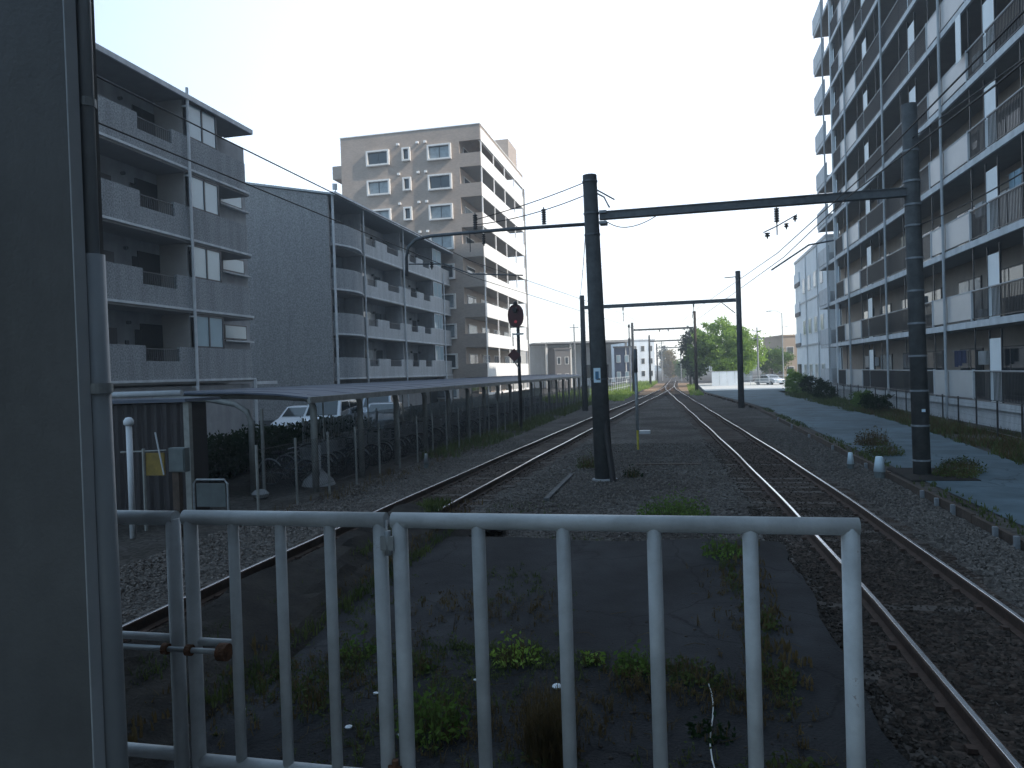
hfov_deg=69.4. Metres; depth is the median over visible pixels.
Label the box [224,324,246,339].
window
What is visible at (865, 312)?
window
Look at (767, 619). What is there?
weed clump
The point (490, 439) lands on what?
grass verge
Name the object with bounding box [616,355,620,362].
window
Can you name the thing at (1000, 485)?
path
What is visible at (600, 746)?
asphalt crumbs
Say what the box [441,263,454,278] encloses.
window
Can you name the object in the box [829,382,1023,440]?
fence
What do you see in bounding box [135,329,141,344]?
door
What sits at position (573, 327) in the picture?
utility pole
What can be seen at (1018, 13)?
window
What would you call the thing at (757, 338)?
utility pole
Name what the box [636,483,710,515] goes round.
weed clump
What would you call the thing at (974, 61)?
overhead wire
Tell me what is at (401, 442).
bicycle
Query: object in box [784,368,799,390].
shrub
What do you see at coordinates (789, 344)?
brown building
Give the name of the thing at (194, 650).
gate
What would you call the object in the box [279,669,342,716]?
weed clump
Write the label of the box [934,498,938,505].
edging stub
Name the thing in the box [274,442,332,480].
bicycle
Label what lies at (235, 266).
window
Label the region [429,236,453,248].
window
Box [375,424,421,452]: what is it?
bicycle
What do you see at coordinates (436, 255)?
window
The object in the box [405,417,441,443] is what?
bicycle
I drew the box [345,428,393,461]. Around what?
bicycle
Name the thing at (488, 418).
wire fence
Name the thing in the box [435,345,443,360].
window
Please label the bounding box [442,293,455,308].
window
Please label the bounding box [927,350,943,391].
window
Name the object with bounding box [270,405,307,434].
parked car
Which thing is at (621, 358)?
blue house
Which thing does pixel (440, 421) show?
bicycle
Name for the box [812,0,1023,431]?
apartment tower
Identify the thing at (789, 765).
weed clump
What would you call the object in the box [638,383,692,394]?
rusty bed
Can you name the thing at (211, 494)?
sign board
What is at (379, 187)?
window
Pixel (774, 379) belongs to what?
parked car
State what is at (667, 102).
sky
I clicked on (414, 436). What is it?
bicycle
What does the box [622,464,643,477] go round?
weed clump
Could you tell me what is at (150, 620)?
railway track
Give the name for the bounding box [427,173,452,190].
window
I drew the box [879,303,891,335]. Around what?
window
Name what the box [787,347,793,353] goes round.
window
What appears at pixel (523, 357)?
pale house
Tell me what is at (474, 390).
window
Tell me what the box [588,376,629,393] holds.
pipe fence
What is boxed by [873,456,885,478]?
marker stub
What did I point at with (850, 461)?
marker stub
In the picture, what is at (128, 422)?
white pipe post
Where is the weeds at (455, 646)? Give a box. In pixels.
[213,540,884,767]
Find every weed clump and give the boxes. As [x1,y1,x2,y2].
[219,664,252,693]
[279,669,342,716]
[339,630,376,660]
[393,664,472,751]
[412,650,436,675]
[489,629,543,668]
[495,666,592,767]
[576,449,593,468]
[578,649,605,665]
[612,639,650,677]
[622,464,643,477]
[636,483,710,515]
[665,650,721,688]
[684,710,735,745]
[700,533,742,559]
[760,603,781,631]
[761,656,801,689]
[764,747,825,767]
[853,425,890,446]
[859,438,904,456]
[932,465,979,478]
[935,454,987,473]
[940,455,979,465]
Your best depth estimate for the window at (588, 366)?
125.03 m
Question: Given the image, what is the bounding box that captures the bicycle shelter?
[153,374,581,495]
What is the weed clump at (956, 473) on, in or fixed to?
on the path
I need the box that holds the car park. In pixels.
[209,402,462,481]
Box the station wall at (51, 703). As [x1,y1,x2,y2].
[0,0,105,767]
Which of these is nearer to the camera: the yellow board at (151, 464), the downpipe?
the downpipe
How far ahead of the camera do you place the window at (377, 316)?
58.42 m
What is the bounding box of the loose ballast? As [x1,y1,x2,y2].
[120,431,1023,623]
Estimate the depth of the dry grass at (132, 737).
8.04 m
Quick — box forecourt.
[698,382,790,390]
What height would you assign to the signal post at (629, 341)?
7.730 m
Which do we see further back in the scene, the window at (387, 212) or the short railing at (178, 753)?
the window at (387, 212)
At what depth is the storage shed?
14.48 m
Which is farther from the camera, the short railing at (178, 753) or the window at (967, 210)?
the window at (967, 210)
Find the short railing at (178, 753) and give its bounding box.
[117,510,189,767]
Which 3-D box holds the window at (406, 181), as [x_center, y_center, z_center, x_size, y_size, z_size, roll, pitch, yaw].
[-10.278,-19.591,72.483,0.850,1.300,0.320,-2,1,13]
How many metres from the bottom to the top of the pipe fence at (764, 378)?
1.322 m
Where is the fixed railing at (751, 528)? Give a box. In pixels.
[389,512,865,767]
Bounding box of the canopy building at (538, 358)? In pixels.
[526,340,627,387]
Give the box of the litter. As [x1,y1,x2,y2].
[552,683,560,688]
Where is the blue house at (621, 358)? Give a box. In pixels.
[613,346,634,384]
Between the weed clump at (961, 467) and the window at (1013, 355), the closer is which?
the weed clump at (961, 467)
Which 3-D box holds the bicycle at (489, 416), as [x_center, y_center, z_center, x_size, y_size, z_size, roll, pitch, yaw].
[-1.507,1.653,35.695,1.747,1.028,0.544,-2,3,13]
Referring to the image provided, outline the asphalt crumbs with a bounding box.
[174,572,839,767]
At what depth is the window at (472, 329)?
73.96 m
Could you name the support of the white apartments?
on the ground at (143, 544)
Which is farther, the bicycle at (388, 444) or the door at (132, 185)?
the door at (132, 185)
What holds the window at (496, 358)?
in the apartment tower at (438, 180)
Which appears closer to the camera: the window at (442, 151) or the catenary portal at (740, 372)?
the catenary portal at (740, 372)
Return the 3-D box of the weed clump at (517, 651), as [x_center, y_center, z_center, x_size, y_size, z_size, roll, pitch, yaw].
[0.037,1.877,5.317,0.394,0.277,0.409,-2,1,-10]
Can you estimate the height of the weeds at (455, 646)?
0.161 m
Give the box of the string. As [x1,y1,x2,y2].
[709,685,714,767]
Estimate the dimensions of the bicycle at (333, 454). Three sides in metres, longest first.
1.747 x 1.028 x 0.544 m
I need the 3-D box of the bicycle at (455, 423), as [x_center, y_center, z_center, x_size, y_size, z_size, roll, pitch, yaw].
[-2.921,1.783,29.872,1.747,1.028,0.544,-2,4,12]
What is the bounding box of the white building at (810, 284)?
[794,233,842,391]
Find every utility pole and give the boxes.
[569,324,578,387]
[661,342,662,379]
[753,334,762,377]
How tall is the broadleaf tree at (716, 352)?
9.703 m
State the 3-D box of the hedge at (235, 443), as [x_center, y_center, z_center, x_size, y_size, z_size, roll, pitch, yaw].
[-3.455,1.478,41.471,2.994,1.423,48.815,-2,1,13]
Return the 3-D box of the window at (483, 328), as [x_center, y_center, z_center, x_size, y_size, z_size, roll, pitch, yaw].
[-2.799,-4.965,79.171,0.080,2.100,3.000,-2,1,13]
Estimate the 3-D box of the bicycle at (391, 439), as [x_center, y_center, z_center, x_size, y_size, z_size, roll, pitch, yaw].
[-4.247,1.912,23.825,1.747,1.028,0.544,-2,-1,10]
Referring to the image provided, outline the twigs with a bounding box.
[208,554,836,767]
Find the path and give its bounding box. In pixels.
[702,388,1023,525]
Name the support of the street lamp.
on the forecourt
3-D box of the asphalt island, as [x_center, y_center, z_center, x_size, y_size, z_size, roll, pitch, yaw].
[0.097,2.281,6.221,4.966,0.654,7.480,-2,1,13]
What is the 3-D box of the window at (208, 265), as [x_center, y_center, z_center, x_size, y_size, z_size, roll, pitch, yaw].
[-13.052,-5.127,31.617,0.060,1.390,2.060,-2,1,13]
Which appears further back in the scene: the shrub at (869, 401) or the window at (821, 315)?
the window at (821, 315)
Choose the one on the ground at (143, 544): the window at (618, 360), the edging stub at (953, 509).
the edging stub at (953, 509)
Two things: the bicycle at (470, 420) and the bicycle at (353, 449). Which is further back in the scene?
the bicycle at (470, 420)
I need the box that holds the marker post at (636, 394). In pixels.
[633,349,649,449]
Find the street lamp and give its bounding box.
[766,311,787,383]
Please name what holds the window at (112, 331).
in the apartment block at (175, 246)
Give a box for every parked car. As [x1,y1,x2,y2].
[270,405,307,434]
[363,402,406,428]
[754,374,784,384]
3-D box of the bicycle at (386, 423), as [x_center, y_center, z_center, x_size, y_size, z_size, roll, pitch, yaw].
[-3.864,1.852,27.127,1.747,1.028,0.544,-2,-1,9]
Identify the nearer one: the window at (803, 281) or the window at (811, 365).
the window at (811, 365)
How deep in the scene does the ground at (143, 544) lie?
17.78 m
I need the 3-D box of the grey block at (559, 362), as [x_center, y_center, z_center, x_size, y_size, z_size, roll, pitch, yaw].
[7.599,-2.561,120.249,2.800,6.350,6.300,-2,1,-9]
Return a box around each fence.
[255,385,589,510]
[302,387,539,453]
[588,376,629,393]
[750,375,778,384]
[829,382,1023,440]
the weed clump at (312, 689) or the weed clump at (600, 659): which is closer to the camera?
the weed clump at (312, 689)
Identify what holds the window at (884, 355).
in the apartment tower at (879, 62)
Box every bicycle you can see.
[259,444,319,484]
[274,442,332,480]
[281,439,337,476]
[293,437,345,474]
[321,435,369,471]
[322,434,366,468]
[330,431,381,465]
[342,431,392,463]
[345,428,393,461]
[356,427,405,458]
[366,425,408,455]
[366,427,410,455]
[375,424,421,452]
[381,421,423,448]
[384,421,429,447]
[387,422,428,451]
[390,419,433,444]
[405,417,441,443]
[407,418,442,445]
[410,417,445,442]
[421,416,460,440]
[429,413,463,435]
[434,413,470,436]
[443,411,478,433]
[443,412,478,434]
[452,410,482,430]
[459,409,487,429]
[464,407,496,428]
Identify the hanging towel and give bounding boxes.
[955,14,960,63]
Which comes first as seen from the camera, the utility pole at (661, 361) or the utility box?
the utility box
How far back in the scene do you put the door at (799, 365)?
74.90 m
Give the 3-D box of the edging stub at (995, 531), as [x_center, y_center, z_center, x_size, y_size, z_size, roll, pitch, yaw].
[6.992,2.178,10.707,0.070,0.230,0.070,-2,1,13]
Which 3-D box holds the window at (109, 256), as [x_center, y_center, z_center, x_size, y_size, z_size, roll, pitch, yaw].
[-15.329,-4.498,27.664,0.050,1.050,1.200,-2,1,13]
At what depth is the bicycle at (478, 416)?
33.72 m
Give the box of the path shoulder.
[703,391,1023,538]
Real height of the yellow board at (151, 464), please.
1.490 m
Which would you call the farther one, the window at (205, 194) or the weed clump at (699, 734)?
the window at (205, 194)
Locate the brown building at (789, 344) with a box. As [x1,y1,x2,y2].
[763,334,796,378]
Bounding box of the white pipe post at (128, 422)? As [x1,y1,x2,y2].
[123,417,135,538]
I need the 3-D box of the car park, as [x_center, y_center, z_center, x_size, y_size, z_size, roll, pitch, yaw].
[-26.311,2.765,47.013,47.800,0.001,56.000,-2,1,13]
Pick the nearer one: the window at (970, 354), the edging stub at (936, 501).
the edging stub at (936, 501)
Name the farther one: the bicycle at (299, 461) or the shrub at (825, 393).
the shrub at (825, 393)
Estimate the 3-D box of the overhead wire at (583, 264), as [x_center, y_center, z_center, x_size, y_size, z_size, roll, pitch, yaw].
[3.088,-4.945,32.726,0.022,0.684,30.895,-2,1,5]
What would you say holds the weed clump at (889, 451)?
on the path
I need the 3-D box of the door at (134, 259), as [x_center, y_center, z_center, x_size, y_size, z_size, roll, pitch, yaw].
[-14.868,-4.051,29.646,0.050,2.030,0.850,-2,1,13]
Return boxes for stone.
[251,489,268,497]
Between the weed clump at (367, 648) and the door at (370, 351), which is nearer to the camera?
the weed clump at (367, 648)
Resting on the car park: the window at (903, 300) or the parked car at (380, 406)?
the parked car at (380, 406)
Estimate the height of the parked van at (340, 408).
1.745 m
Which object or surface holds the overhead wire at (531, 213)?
attached to the catenary portal at (909, 192)
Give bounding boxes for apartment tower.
[332,123,529,401]
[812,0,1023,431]
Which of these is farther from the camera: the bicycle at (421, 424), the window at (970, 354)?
the window at (970, 354)
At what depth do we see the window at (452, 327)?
71.87 m
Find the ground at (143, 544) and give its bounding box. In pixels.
[118,368,788,565]
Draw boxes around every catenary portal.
[405,102,980,481]
[580,271,744,410]
[631,311,697,391]
[648,331,691,384]
[656,344,688,381]
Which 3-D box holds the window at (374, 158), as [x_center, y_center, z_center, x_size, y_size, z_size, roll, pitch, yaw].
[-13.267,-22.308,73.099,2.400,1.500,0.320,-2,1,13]
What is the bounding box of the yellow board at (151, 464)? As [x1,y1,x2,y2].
[120,449,165,530]
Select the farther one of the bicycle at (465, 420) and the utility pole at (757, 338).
the utility pole at (757, 338)
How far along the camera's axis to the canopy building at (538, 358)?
123.23 m
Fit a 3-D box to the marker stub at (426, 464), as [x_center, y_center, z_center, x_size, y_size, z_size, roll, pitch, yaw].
[-2.414,2.165,20.791,0.144,0.420,0.144,-2,1,13]
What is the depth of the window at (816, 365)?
65.46 m
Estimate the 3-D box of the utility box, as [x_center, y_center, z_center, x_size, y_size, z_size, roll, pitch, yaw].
[-5.731,1.871,12.785,0.320,1.550,0.165,-2,1,13]
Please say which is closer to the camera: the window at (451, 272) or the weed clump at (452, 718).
the weed clump at (452, 718)
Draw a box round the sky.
[94,0,839,364]
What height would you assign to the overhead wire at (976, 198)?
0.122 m
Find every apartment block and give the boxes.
[95,43,276,442]
[245,182,452,420]
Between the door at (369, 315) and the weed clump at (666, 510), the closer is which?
the weed clump at (666, 510)
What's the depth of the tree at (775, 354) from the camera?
114.64 m
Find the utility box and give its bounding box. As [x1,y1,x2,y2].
[168,447,189,536]
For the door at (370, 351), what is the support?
in the apartment block at (332, 301)
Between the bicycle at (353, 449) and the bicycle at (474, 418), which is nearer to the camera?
the bicycle at (353, 449)
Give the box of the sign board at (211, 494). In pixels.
[193,479,229,509]
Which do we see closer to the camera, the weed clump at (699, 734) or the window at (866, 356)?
the weed clump at (699, 734)
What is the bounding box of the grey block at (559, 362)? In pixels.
[548,348,570,387]
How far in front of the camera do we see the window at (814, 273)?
65.57 m
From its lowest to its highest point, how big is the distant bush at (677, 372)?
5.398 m
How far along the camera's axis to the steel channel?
16.32 m
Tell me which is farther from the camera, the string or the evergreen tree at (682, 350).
the evergreen tree at (682, 350)
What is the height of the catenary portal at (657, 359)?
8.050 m
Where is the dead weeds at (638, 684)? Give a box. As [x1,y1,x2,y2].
[163,561,844,767]
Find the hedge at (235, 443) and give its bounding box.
[207,398,504,481]
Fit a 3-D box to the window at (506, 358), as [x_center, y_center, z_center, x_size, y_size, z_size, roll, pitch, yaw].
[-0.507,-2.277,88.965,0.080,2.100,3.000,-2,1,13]
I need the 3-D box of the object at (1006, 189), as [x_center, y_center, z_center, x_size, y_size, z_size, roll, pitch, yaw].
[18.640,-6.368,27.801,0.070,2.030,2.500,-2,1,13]
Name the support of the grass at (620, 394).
on the ground at (143, 544)
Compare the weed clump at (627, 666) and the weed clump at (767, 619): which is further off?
the weed clump at (767, 619)
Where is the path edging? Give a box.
[701,391,1023,550]
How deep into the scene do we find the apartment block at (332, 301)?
48.65 m
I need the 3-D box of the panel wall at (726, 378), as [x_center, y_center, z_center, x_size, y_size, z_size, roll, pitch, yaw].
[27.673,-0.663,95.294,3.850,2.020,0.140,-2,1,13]
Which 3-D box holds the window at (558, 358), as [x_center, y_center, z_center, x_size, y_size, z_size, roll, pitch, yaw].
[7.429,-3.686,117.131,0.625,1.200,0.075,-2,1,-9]
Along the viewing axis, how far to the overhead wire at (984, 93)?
7.05 m
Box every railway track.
[122,377,677,642]
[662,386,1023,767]
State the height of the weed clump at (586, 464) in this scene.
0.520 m
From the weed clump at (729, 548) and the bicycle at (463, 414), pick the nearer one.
the weed clump at (729, 548)
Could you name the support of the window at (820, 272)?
in the white building at (810, 284)
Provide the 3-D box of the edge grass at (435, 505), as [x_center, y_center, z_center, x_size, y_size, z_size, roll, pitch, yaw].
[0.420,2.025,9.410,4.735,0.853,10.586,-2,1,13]
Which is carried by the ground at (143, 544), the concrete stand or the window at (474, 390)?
the concrete stand
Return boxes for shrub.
[781,370,812,393]
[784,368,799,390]
[797,374,824,396]
[810,380,840,399]
[845,389,870,407]
[857,391,894,413]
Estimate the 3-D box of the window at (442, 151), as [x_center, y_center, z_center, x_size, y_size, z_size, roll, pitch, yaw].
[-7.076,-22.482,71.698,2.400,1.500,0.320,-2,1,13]
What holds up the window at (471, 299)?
in the apartment tower at (438, 180)
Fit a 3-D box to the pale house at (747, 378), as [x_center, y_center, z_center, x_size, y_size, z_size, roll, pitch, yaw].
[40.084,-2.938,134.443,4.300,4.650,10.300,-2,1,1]
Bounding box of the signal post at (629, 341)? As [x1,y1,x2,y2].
[628,324,630,390]
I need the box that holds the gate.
[123,510,401,767]
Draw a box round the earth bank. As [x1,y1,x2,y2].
[123,502,504,767]
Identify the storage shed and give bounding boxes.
[112,390,219,510]
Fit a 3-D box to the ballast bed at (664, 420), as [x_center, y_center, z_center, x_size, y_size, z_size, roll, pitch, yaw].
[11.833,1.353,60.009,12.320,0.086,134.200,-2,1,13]
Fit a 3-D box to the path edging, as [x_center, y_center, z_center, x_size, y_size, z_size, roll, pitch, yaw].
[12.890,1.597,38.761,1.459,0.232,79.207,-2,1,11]
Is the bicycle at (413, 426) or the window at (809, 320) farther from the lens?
the window at (809, 320)
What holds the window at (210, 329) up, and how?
in the apartment block at (175, 246)
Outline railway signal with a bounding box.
[508,301,523,430]
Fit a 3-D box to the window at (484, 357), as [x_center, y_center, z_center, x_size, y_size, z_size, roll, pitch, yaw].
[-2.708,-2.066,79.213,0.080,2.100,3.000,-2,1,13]
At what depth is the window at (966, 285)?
31.47 m
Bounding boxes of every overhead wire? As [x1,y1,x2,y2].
[97,76,659,333]
[99,122,666,346]
[477,182,583,219]
[478,195,583,224]
[579,242,584,297]
[604,215,656,227]
[670,60,1023,338]
[672,10,1023,330]
[912,58,1023,137]
[920,171,1023,224]
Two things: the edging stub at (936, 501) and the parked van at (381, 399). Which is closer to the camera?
the edging stub at (936, 501)
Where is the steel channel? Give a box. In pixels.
[544,473,573,500]
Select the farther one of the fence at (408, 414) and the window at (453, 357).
the window at (453, 357)
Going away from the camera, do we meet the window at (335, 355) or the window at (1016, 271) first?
the window at (1016, 271)
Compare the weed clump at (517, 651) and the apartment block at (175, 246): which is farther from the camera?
the apartment block at (175, 246)
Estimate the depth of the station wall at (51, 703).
1.72 m
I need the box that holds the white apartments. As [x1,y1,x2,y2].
[611,339,654,381]
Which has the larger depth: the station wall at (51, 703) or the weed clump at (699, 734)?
the weed clump at (699, 734)
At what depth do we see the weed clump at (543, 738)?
3.88 m
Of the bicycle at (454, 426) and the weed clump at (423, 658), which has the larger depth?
the bicycle at (454, 426)
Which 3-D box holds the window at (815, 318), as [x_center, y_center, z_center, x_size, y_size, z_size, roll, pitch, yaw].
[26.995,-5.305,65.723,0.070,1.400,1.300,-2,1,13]
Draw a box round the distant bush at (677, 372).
[672,358,686,378]
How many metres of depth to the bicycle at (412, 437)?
25.86 m
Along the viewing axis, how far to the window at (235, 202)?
35.98 m
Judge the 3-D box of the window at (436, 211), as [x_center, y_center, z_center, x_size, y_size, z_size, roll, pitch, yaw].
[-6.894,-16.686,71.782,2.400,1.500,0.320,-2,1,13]
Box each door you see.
[129,182,135,188]
[132,256,138,266]
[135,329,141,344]
[367,312,371,325]
[369,350,372,365]
[414,353,417,365]
[798,364,801,387]
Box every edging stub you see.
[920,490,924,497]
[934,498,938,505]
[950,504,955,514]
[992,526,998,536]
[1013,536,1020,549]
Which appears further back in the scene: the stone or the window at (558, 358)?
the window at (558, 358)
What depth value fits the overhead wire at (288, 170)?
9.10 m
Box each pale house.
[511,351,526,388]
[734,371,752,380]
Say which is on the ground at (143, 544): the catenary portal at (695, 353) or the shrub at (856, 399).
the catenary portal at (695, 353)
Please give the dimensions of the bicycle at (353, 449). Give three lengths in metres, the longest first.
1.747 x 1.028 x 0.544 m
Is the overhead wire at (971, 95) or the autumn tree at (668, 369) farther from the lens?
the autumn tree at (668, 369)
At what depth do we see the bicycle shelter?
20.73 m
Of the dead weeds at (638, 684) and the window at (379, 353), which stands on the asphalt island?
the dead weeds at (638, 684)
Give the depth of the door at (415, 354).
66.62 m
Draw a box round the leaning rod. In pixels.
[154,432,164,474]
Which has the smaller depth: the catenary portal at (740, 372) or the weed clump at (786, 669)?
the weed clump at (786, 669)
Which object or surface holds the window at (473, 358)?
in the apartment tower at (438, 180)
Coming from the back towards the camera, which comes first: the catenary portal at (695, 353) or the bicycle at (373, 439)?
the catenary portal at (695, 353)
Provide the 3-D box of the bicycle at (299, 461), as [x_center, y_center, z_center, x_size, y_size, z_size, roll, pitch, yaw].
[-5.614,2.035,18.537,1.747,1.028,0.544,-2,8,17]
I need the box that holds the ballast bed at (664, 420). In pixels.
[120,390,1023,767]
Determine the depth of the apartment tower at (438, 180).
72.90 m
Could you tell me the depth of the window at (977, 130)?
30.56 m
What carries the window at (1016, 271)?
in the apartment tower at (879, 62)
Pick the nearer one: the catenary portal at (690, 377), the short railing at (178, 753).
the short railing at (178, 753)
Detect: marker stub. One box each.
[424,453,428,467]
[847,452,853,468]
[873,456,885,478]
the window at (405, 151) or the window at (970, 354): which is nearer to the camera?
the window at (970, 354)
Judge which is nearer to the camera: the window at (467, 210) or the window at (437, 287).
the window at (437, 287)
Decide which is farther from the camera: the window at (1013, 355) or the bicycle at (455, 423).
the bicycle at (455, 423)
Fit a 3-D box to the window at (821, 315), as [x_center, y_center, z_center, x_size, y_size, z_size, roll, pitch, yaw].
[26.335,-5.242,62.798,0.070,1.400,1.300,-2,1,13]
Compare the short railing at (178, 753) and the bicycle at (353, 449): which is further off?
the bicycle at (353, 449)
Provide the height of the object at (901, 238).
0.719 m
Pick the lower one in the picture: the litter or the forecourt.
the litter
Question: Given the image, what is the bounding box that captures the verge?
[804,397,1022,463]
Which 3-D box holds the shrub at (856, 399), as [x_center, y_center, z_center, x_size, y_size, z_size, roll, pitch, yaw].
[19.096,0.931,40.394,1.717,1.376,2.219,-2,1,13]
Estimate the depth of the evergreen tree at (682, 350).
108.35 m
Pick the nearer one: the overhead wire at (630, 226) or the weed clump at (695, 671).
the weed clump at (695, 671)
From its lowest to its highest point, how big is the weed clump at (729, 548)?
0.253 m
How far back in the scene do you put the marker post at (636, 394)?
23.67 m
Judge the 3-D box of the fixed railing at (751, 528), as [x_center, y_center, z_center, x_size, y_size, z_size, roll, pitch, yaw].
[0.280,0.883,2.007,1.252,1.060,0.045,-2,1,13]
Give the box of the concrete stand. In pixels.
[302,445,335,487]
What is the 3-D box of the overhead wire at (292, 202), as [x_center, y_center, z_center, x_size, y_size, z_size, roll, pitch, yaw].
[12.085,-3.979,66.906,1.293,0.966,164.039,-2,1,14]
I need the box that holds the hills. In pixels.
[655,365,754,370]
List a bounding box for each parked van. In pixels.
[299,399,356,424]
[363,395,399,413]
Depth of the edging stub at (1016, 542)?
9.99 m
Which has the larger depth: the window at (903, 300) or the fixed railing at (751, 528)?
the window at (903, 300)
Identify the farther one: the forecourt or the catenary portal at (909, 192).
the forecourt
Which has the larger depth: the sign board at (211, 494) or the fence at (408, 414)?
the fence at (408, 414)
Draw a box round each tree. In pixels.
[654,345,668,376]
[660,348,676,377]
[674,326,708,383]
[683,315,771,384]
[755,346,795,374]
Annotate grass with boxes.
[126,405,1023,742]
[127,496,602,707]
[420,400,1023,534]
[543,380,703,402]
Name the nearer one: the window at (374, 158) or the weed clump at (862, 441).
the weed clump at (862, 441)
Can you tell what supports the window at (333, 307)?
in the apartment block at (332, 301)
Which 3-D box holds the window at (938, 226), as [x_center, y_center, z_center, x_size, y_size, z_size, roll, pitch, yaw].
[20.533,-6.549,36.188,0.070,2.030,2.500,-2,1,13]
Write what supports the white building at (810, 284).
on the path
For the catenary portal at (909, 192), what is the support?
on the ground at (143, 544)
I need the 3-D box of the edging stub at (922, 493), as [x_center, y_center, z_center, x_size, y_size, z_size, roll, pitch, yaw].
[7.718,2.116,13.925,0.070,0.230,0.070,-2,1,13]
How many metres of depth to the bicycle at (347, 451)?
21.58 m
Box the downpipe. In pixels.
[75,0,128,767]
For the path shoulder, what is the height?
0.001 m
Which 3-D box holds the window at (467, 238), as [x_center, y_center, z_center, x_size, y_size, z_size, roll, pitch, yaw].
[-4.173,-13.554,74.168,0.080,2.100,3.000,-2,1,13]
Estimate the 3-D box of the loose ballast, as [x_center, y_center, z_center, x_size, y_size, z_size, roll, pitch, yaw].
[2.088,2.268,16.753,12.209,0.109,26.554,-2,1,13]
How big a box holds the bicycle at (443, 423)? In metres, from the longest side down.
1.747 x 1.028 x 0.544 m
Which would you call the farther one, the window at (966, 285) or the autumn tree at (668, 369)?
the autumn tree at (668, 369)
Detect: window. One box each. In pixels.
[101,173,110,180]
[104,250,113,262]
[109,328,117,343]
[184,100,216,149]
[187,173,219,216]
[190,244,221,282]
[192,314,224,348]
[219,198,241,208]
[221,259,244,274]
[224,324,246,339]
[332,305,338,320]
[334,348,339,363]
[365,149,389,166]
[366,179,390,196]
[373,208,391,219]
[375,313,381,319]
[376,350,382,363]
[401,147,410,161]
[402,177,411,190]
[403,206,412,220]
[426,143,451,160]
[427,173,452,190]
[428,203,452,220]
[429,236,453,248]
[431,248,440,267]
[433,281,441,298]
[434,313,442,329]
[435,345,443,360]
[437,389,458,398]
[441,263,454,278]
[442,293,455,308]
[443,323,456,338]
[444,353,457,368]
[464,206,472,212]
[465,236,473,243]
[466,265,474,273]
[467,295,475,303]
[468,324,476,333]
[469,354,477,363]
[470,387,478,393]
[482,327,488,332]
[482,355,489,362]
[494,355,500,362]
[504,356,509,362]
[557,357,560,364]
[587,365,590,377]
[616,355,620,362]
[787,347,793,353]
[802,278,804,293]
[803,320,805,334]
[807,275,810,290]
[808,318,811,333]
[810,364,812,376]
[813,270,816,287]
[814,316,817,331]
[815,364,818,377]
[819,271,822,283]
[820,313,823,329]
[864,310,874,337]
[865,355,875,385]
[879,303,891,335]
[880,354,892,384]
[902,298,907,331]
[903,353,909,383]
[923,224,941,261]
[924,287,942,328]
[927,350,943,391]
[957,130,978,169]
[957,205,980,246]
[958,275,982,322]
[960,347,984,396]
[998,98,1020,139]
[999,13,1018,46]
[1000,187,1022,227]
[1002,262,1023,315]
[1003,345,1023,400]
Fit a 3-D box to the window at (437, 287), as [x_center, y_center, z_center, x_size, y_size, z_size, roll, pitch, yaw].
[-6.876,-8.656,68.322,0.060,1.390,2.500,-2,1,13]
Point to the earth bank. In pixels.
(307, 596)
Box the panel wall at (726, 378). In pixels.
[711,371,737,385]
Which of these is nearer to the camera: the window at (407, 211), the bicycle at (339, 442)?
the bicycle at (339, 442)
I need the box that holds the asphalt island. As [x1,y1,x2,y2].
[164,536,913,767]
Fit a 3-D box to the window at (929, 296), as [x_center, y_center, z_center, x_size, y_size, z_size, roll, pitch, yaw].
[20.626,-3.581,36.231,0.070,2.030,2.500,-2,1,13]
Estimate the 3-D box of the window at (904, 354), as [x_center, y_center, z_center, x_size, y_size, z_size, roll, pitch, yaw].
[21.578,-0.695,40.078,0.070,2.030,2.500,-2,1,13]
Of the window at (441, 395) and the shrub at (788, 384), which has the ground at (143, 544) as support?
the shrub at (788, 384)
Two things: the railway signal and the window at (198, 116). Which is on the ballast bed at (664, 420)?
the railway signal
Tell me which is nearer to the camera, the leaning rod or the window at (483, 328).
the leaning rod
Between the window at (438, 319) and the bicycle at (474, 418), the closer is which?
the bicycle at (474, 418)
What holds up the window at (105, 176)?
in the apartment block at (175, 246)
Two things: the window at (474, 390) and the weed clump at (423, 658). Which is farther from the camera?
the window at (474, 390)
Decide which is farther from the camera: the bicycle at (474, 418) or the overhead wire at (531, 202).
the bicycle at (474, 418)
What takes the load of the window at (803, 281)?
in the white building at (810, 284)
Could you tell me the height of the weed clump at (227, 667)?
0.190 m

